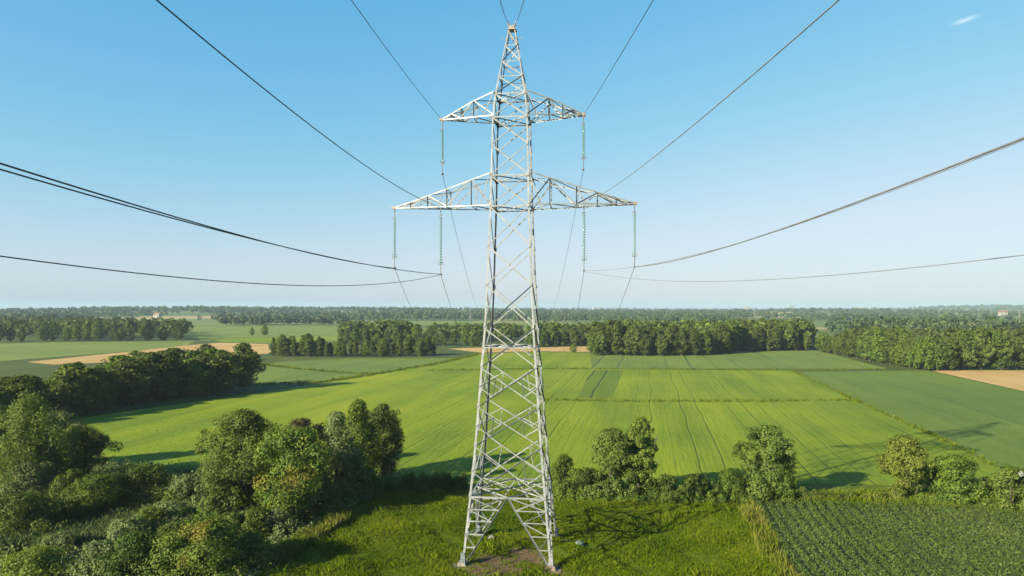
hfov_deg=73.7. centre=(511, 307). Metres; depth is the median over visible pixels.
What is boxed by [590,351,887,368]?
blue green field
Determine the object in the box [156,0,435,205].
power line
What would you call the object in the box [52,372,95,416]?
woodland tree
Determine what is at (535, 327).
woodland tree
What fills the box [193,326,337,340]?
green field
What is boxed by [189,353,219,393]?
woodland tree
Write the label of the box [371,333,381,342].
woodland tree
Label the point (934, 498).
hedge
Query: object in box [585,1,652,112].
power line
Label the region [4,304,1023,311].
distant wood
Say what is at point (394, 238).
insulator string
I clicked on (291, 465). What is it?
broadleaf tree
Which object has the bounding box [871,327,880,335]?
woodland tree
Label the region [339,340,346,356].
woodland tree
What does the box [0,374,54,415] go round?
woodland tree
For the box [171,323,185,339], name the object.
woodland tree
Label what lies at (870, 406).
grass margin
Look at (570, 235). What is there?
power line
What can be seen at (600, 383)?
crop strip
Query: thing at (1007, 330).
distant wood
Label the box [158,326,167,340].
woodland tree
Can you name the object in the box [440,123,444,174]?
insulator string
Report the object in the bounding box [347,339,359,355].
woodland tree
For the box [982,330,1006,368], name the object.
woodland tree
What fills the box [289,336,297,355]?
woodland tree
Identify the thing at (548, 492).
transmission tower
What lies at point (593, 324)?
woodland tree
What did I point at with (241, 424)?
willow tree
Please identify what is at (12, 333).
woodland tree
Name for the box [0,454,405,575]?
undergrowth
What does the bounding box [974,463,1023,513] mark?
bush
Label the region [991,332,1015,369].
woodland tree
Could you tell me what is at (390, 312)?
distant wood
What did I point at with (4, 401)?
woodland tree
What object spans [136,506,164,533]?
bush
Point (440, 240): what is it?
insulator string
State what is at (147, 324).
woodland tree
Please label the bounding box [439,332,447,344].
woodland tree
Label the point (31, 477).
bush
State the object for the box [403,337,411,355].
woodland tree
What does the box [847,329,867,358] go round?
woodland tree
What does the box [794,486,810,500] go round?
bush
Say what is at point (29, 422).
willow tree
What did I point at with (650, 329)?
woodland tree
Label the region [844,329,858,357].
woodland tree
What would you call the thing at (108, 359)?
woodland tree
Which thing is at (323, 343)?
woodland tree
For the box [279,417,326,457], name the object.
tree
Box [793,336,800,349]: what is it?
woodland tree
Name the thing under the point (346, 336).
woodland tree
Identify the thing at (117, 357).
woodland tree
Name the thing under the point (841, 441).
green field
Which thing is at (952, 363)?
woodland tree
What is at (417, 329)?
woodland tree
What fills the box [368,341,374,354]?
woodland tree
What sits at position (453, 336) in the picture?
woodland tree
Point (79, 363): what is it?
woodland tree
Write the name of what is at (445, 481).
hedge
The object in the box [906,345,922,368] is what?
woodland tree
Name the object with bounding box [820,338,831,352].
woodland tree
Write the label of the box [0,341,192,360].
pale field
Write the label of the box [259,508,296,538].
bush
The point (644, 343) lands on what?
woodland tree
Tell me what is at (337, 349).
woodland tree
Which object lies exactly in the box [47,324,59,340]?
woodland tree
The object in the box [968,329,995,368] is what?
woodland tree
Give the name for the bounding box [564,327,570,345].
woodland tree
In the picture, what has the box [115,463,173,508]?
bush
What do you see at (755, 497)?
bush
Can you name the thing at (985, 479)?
bush
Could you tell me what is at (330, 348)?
woodland tree
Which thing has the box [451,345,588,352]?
ripe field
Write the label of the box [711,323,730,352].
woodland tree
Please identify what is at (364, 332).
woodland tree
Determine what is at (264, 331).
woodland tree
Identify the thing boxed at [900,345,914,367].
woodland tree
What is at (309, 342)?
woodland tree
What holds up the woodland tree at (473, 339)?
on the ground at (12, 368)
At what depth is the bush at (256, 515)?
64.13 m
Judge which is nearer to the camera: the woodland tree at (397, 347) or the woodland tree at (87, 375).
the woodland tree at (87, 375)
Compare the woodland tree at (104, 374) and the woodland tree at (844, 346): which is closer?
the woodland tree at (104, 374)
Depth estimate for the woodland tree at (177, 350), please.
179.42 m
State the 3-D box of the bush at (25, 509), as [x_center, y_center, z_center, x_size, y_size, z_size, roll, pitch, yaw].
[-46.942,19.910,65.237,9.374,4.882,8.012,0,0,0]
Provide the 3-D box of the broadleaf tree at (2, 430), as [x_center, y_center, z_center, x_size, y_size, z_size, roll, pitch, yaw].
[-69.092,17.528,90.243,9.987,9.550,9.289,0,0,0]
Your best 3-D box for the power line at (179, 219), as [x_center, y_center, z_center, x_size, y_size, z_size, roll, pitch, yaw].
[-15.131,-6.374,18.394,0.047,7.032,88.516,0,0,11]
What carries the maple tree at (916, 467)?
on the ground at (12, 368)
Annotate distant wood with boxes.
[0,305,618,320]
[0,313,349,323]
[0,316,193,335]
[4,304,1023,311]
[336,319,591,340]
[454,307,1023,331]
[603,318,818,346]
[843,325,1023,356]
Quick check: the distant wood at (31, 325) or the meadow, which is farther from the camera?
the distant wood at (31, 325)
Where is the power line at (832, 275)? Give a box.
[586,255,1023,281]
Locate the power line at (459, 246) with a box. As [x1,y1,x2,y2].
[443,178,484,313]
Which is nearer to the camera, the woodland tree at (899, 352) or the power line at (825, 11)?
the power line at (825, 11)
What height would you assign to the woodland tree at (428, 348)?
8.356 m
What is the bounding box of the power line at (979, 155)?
[635,137,1023,266]
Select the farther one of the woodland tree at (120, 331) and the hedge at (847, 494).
the woodland tree at (120, 331)
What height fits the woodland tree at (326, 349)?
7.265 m
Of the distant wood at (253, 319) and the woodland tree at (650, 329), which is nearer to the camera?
the woodland tree at (650, 329)
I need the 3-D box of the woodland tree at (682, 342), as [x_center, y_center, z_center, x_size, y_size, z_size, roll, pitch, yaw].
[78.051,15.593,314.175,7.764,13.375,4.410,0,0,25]
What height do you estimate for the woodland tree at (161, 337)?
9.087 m
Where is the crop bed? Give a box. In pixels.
[756,502,1023,575]
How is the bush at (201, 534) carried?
on the meadow
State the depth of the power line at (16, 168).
22.16 m
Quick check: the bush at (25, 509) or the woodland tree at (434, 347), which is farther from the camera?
the woodland tree at (434, 347)
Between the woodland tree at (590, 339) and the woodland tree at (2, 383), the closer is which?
the woodland tree at (2, 383)
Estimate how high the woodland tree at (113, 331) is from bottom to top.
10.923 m
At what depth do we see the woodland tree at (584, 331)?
399.43 m
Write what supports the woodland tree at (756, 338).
on the blue green field at (775, 360)
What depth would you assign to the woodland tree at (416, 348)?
310.89 m
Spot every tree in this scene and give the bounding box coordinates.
[0,324,5,339]
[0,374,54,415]
[0,376,14,398]
[0,390,10,411]
[0,391,83,488]
[0,393,17,417]
[0,404,18,467]
[5,328,15,341]
[16,326,26,341]
[25,432,65,482]
[29,375,58,409]
[34,325,51,340]
[38,425,123,479]
[43,363,83,410]
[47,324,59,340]
[47,410,95,456]
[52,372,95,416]
[57,361,101,392]
[62,327,71,340]
[62,367,111,412]
[71,323,82,340]
[80,323,92,340]
[85,366,118,408]
[90,321,104,340]
[96,355,115,370]
[102,355,142,396]
[107,357,153,405]
[108,325,117,340]
[115,328,125,340]
[120,353,161,398]
[122,321,135,340]
[127,350,145,356]
[129,352,170,400]
[138,319,156,340]
[151,350,190,399]
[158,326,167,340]
[158,328,168,339]
[166,347,187,355]
[169,354,187,394]
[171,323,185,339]
[172,358,211,396]
[178,350,213,390]
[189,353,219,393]
[192,408,285,511]
[195,344,217,369]
[203,349,244,392]
[205,348,224,389]
[224,342,265,390]
[250,425,336,524]
[260,324,268,334]
[268,337,276,355]
[274,336,284,354]
[276,337,289,355]
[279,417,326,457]
[287,336,296,354]
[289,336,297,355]
[297,334,315,355]
[302,333,314,356]
[312,411,377,498]
[314,336,322,354]
[316,338,328,355]
[323,341,329,356]
[327,343,333,354]
[333,341,343,356]
[336,329,343,340]
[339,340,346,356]
[342,330,353,343]
[344,398,384,481]
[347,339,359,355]
[350,329,358,341]
[352,341,358,356]
[360,339,369,355]
[362,326,370,341]
[363,403,404,475]
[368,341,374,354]
[369,339,377,353]
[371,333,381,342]
[375,338,388,356]
[383,330,390,343]
[390,342,395,354]
[391,327,402,341]
[392,343,403,355]
[396,338,402,352]
[401,329,408,342]
[402,334,417,354]
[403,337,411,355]
[411,324,423,340]
[413,337,427,355]
[422,326,435,341]
[424,338,431,355]
[430,338,436,354]
[431,333,439,344]
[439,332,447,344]
[449,330,456,344]
[460,330,469,344]
[467,329,482,345]
[523,321,545,339]
[524,326,540,343]
[539,329,549,346]
[543,324,558,345]
[547,325,559,346]
[559,327,567,346]
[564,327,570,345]
[568,327,579,345]
[570,344,576,352]
[577,325,588,343]
[578,328,584,345]
[583,321,599,344]
[583,427,645,500]
[586,332,602,354]
[592,322,611,351]
[592,331,608,354]
[601,319,616,353]
[611,320,624,354]
[614,324,632,354]
[621,416,658,498]
[622,324,644,355]
[622,326,634,355]
[624,321,631,353]
[637,334,651,354]
[642,323,657,354]
[650,329,665,354]
[653,334,667,355]
[657,327,665,350]
[662,325,678,352]
[664,325,681,355]
[674,327,689,355]
[680,326,693,354]
[687,329,702,354]
[699,331,711,354]
[709,332,717,354]
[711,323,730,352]
[713,323,731,353]
[713,336,719,353]
[726,324,742,351]
[728,322,741,351]
[732,423,799,503]
[741,319,747,348]
[742,332,752,348]
[747,324,754,349]
[750,327,764,350]
[763,330,772,350]
[764,319,775,347]
[769,328,784,350]
[783,333,795,349]
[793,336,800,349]
[799,335,813,349]
[802,329,816,348]
[814,332,831,351]
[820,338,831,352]
[831,334,838,353]
[832,339,840,352]
[833,333,844,355]
[838,331,853,356]
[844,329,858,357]
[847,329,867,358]
[856,330,877,360]
[857,334,869,359]
[869,330,888,362]
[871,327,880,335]
[875,433,937,495]
[878,335,898,363]
[887,326,913,345]
[887,341,899,364]
[892,341,907,366]
[897,333,911,362]
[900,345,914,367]
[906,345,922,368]
[908,336,921,359]
[914,336,940,370]
[920,336,955,370]
[923,453,989,505]
[925,455,946,495]
[942,338,960,369]
[949,329,979,369]
[956,333,979,369]
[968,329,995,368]
[972,327,996,369]
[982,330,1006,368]
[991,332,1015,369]
[1006,336,1023,369]
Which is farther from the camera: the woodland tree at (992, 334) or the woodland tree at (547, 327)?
the woodland tree at (547, 327)
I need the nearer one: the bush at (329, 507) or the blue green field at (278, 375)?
the bush at (329, 507)
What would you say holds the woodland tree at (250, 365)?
on the ground at (12, 368)
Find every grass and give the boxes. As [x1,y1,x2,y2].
[266,482,804,575]
[760,486,1021,509]
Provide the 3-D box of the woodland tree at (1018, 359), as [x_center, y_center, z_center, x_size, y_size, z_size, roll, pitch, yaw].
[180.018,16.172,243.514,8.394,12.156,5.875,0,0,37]
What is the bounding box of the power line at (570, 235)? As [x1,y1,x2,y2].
[548,173,582,313]
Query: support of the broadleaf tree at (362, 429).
on the green field at (841, 441)
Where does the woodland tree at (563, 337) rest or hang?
on the ground at (12, 368)
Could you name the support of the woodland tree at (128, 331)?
on the ground at (12, 368)
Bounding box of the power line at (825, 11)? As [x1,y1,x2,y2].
[604,0,838,192]
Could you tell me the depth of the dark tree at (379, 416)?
88.81 m
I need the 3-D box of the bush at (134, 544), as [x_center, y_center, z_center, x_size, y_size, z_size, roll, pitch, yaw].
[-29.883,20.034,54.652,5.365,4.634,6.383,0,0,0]
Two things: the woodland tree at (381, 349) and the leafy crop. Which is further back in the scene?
the woodland tree at (381, 349)
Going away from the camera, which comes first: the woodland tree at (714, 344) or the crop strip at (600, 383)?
the crop strip at (600, 383)
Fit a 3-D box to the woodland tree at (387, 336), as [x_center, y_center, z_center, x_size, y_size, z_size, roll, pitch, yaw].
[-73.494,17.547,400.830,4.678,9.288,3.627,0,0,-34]
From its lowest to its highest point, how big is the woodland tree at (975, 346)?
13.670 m
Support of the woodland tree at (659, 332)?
on the blue green field at (775, 360)
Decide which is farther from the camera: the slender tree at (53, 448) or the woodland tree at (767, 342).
the woodland tree at (767, 342)
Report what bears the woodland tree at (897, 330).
on the ground at (12, 368)
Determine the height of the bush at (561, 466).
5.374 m
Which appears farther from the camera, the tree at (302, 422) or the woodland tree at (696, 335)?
the woodland tree at (696, 335)
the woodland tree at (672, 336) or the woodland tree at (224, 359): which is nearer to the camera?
the woodland tree at (224, 359)
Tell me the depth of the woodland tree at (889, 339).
266.88 m
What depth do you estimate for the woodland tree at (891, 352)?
261.25 m
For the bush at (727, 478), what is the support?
on the meadow
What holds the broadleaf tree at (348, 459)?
on the ground at (12, 368)
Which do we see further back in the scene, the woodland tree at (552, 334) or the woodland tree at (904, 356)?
the woodland tree at (552, 334)
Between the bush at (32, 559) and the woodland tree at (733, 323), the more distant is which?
the woodland tree at (733, 323)
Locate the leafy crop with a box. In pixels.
[755,498,1023,575]
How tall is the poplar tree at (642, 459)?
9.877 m
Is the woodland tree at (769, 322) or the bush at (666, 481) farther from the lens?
the woodland tree at (769, 322)
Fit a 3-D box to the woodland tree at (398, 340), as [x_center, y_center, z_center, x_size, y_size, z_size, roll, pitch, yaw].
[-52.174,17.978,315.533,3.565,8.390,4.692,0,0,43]
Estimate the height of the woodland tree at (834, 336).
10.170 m
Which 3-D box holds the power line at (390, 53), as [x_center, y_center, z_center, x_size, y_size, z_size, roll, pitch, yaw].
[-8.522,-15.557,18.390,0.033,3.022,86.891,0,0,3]
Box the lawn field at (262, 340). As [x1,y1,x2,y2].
[203,337,339,342]
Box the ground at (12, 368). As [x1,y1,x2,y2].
[0,307,1023,481]
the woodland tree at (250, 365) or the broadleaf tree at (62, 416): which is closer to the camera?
the broadleaf tree at (62, 416)
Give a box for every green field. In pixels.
[0,352,1023,485]
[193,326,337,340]
[247,358,450,384]
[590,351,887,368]
[794,371,1023,469]
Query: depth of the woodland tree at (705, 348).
317.52 m
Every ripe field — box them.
[31,343,270,364]
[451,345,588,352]
[930,370,1023,390]
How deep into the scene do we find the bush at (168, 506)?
68.36 m
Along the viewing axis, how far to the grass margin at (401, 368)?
226.79 m
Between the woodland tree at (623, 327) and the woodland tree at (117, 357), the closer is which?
the woodland tree at (117, 357)
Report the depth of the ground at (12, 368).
330.08 m
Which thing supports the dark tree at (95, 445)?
on the ground at (12, 368)
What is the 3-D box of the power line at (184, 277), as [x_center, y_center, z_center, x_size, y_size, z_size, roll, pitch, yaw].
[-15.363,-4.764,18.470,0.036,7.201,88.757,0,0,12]
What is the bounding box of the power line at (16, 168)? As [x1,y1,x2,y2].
[0,162,391,267]
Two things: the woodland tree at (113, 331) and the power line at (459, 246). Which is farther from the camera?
the woodland tree at (113, 331)
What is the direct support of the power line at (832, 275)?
attached to the insulator string at (584, 237)
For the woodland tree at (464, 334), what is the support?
on the ground at (12, 368)
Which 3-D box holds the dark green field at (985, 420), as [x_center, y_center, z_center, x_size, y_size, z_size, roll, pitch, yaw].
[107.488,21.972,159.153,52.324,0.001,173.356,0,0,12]
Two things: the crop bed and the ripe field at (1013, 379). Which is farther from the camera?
the ripe field at (1013, 379)
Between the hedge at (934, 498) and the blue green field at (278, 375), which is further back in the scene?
the blue green field at (278, 375)
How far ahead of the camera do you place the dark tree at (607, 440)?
77.78 m
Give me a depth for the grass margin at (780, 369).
242.82 m
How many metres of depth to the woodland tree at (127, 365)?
153.61 m
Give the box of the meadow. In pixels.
[0,483,981,575]
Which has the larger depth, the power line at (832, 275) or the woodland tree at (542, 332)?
the woodland tree at (542, 332)
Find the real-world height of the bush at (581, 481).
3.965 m
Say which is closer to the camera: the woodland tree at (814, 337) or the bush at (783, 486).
the bush at (783, 486)
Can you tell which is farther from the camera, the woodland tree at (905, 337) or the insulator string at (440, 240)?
the woodland tree at (905, 337)
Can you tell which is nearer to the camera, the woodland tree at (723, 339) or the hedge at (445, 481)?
the hedge at (445, 481)
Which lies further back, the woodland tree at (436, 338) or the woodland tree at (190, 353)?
the woodland tree at (436, 338)
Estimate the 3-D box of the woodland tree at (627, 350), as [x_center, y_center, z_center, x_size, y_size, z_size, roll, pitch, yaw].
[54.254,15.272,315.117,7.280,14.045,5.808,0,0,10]
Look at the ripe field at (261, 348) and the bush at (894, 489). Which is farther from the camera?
the ripe field at (261, 348)
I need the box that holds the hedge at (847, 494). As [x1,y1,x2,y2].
[802,488,895,501]
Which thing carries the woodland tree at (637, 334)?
on the blue green field at (775, 360)
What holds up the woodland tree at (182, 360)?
on the ground at (12, 368)
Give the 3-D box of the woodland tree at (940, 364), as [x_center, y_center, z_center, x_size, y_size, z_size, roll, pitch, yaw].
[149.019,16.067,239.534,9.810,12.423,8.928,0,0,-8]
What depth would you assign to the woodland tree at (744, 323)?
362.24 m
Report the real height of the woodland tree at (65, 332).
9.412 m
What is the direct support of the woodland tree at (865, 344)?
on the ground at (12, 368)
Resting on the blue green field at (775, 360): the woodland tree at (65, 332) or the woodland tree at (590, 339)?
the woodland tree at (590, 339)
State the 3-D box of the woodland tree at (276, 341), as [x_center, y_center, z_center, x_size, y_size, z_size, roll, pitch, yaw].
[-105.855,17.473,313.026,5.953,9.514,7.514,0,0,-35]
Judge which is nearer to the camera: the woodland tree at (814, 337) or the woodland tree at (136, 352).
the woodland tree at (136, 352)
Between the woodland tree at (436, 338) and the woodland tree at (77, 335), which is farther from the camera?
the woodland tree at (77, 335)
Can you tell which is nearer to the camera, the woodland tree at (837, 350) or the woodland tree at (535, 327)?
the woodland tree at (837, 350)
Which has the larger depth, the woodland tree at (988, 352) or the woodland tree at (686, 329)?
the woodland tree at (686, 329)
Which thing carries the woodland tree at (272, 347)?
on the ground at (12, 368)
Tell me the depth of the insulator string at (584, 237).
60.15 m
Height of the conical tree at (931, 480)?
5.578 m
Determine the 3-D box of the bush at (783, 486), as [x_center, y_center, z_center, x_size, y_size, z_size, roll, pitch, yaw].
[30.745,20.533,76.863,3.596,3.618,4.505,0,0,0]
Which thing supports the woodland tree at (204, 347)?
on the ground at (12, 368)
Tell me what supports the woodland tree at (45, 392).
on the ground at (12, 368)
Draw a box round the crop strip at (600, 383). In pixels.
[576,370,622,397]
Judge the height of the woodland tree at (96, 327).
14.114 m
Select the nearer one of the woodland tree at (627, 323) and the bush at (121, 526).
the bush at (121, 526)
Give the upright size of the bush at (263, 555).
3.218 m
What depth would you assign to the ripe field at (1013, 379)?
219.01 m
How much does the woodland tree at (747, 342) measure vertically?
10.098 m
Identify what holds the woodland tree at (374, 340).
on the ground at (12, 368)
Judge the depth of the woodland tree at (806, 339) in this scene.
354.66 m
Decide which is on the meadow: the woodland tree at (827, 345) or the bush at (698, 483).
the bush at (698, 483)
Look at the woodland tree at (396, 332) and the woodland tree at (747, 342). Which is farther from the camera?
the woodland tree at (396, 332)
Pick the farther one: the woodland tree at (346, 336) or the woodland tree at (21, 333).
the woodland tree at (21, 333)
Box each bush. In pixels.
[0,460,54,499]
[0,491,79,538]
[0,543,70,575]
[40,529,88,558]
[46,468,91,505]
[55,538,133,575]
[62,471,129,521]
[93,529,165,575]
[104,514,153,542]
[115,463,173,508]
[123,510,261,575]
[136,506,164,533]
[153,499,189,519]
[153,521,188,545]
[155,489,184,507]
[168,473,211,506]
[195,493,230,520]
[215,511,249,536]
[230,530,275,566]
[238,505,282,538]
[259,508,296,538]
[305,489,352,520]
[547,453,577,490]
[569,467,603,499]
[590,481,613,498]
[648,473,687,499]
[680,473,718,502]
[715,467,753,502]
[746,476,774,503]
[772,475,804,504]
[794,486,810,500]
[884,483,907,501]
[972,476,996,496]
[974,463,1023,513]
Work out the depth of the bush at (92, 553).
53.59 m
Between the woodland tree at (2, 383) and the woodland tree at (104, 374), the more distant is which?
the woodland tree at (104, 374)
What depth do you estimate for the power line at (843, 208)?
25.20 m
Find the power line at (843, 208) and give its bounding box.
[585,140,1023,270]
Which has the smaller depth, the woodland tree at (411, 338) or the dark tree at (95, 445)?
the dark tree at (95, 445)
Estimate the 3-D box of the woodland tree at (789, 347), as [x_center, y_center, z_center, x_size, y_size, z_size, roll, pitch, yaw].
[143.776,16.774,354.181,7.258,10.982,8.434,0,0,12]
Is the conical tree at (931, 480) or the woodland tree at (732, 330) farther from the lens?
the woodland tree at (732, 330)
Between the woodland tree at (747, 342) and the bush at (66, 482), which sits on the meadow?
the bush at (66, 482)
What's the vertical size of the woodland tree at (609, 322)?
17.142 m
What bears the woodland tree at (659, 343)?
on the blue green field at (775, 360)
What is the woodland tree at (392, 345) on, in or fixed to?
on the ground at (12, 368)
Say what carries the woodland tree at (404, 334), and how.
on the ground at (12, 368)
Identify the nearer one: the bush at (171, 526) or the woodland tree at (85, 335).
the bush at (171, 526)
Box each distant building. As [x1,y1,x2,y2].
[153,313,161,317]
[998,310,1007,315]
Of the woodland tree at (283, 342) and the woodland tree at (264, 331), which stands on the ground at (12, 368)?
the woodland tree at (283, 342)
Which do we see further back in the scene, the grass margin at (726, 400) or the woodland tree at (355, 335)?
the woodland tree at (355, 335)
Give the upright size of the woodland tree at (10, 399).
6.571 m
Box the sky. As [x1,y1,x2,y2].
[0,0,1023,308]
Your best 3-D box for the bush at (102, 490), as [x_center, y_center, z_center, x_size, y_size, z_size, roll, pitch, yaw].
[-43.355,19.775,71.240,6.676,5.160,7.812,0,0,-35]
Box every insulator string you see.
[392,211,396,268]
[438,207,442,274]
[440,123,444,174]
[581,118,584,169]
[582,206,586,270]
[632,207,636,267]
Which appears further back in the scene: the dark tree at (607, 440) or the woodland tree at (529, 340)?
the woodland tree at (529, 340)
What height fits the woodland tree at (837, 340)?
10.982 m
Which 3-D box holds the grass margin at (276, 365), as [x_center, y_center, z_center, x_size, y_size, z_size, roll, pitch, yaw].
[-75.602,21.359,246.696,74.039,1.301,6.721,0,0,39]
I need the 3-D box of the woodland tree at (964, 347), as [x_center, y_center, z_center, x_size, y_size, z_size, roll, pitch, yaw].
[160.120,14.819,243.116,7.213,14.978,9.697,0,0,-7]
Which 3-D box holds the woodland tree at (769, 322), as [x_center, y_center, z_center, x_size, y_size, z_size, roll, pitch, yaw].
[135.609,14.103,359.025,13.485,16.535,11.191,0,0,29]
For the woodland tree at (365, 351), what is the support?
on the ground at (12, 368)
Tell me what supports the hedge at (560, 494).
on the meadow
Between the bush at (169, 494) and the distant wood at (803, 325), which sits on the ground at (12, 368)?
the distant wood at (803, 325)
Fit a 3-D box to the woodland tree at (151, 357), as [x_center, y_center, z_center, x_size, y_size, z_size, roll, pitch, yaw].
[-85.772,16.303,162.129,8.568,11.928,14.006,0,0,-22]
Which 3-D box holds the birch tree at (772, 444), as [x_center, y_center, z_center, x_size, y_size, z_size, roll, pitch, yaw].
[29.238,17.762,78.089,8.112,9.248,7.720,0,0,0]
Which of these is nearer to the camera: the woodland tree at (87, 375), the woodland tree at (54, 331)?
the woodland tree at (87, 375)
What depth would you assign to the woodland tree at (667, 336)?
321.92 m
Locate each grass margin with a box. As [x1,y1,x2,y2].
[252,352,481,384]
[261,362,373,374]
[427,366,885,370]
[546,397,859,402]
[792,370,997,465]
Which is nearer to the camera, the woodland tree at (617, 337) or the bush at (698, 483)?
the bush at (698, 483)
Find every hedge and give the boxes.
[383,469,468,493]
[553,486,753,504]
[802,488,895,501]
[913,493,1023,512]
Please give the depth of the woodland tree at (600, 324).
322.72 m
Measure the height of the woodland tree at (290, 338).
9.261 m
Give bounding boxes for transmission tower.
[392,22,636,574]
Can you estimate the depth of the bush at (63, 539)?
59.93 m
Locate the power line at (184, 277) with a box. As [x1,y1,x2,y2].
[0,255,437,285]
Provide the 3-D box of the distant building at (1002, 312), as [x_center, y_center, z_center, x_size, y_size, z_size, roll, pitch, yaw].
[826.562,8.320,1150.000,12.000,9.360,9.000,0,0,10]
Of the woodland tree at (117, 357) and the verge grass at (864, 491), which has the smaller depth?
the verge grass at (864, 491)
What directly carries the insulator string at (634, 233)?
hanging from the transmission tower
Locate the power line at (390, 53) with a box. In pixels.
[351,0,438,115]
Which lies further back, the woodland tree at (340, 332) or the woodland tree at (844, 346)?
the woodland tree at (340, 332)
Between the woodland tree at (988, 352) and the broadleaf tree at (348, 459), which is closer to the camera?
the broadleaf tree at (348, 459)
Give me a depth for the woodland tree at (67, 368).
142.81 m
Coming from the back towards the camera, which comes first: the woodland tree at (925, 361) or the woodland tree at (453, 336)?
the woodland tree at (453, 336)
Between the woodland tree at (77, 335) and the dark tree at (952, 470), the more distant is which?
the woodland tree at (77, 335)
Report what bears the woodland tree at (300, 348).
on the ground at (12, 368)
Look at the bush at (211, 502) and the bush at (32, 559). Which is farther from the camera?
the bush at (211, 502)
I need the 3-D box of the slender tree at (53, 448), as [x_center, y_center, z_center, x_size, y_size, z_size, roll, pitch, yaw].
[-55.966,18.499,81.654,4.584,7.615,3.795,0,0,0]
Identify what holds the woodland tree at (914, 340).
on the ground at (12, 368)
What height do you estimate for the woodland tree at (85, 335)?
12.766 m
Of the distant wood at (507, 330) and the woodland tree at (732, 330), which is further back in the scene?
the distant wood at (507, 330)
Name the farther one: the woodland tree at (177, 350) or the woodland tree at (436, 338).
the woodland tree at (436, 338)
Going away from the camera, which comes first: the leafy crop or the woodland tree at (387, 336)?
the leafy crop
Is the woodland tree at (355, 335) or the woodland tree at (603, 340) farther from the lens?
the woodland tree at (355, 335)
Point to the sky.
(118, 99)
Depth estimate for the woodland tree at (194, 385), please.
168.16 m
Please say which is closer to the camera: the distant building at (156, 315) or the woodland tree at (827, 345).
the woodland tree at (827, 345)
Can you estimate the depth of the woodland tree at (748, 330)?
356.81 m
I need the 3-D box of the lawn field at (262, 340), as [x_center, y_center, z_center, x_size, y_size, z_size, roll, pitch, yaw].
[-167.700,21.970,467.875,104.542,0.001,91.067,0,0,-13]
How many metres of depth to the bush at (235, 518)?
64.16 m
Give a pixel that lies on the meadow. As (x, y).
(524, 551)
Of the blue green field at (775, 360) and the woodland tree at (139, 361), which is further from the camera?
the blue green field at (775, 360)
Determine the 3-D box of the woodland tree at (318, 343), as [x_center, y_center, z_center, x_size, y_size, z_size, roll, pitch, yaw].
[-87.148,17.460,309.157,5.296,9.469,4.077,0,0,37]
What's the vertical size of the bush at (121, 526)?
2.773 m
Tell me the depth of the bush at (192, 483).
72.32 m
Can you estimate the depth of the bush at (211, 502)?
68.25 m
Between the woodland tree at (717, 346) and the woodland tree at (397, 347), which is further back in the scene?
the woodland tree at (717, 346)
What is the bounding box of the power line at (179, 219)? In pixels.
[0,169,439,274]
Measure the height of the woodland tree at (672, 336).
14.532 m
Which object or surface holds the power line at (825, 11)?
attached to the transmission tower
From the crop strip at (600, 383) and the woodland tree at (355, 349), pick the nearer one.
the crop strip at (600, 383)
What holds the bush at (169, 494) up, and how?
on the meadow
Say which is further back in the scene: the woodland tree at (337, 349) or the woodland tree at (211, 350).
the woodland tree at (337, 349)
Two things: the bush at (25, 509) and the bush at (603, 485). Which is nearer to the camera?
the bush at (25, 509)
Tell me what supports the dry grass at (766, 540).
on the ground at (12, 368)
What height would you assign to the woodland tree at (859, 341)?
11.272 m
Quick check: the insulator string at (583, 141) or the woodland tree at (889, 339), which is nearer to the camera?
the insulator string at (583, 141)
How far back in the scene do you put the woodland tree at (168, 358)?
163.22 m
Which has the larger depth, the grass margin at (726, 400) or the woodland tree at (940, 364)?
the woodland tree at (940, 364)
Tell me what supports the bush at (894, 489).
on the meadow
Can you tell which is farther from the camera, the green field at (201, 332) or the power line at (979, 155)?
the green field at (201, 332)
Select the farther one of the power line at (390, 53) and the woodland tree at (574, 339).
the woodland tree at (574, 339)
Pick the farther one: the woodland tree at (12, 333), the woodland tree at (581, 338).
the woodland tree at (12, 333)
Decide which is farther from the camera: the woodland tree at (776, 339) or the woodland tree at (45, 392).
the woodland tree at (776, 339)
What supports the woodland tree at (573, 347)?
on the ground at (12, 368)
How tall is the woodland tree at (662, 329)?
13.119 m
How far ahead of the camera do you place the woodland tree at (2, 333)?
441.03 m
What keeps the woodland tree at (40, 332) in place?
on the ground at (12, 368)
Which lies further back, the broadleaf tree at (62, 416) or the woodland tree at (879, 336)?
the woodland tree at (879, 336)
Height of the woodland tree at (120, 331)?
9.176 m
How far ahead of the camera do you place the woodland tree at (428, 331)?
400.96 m

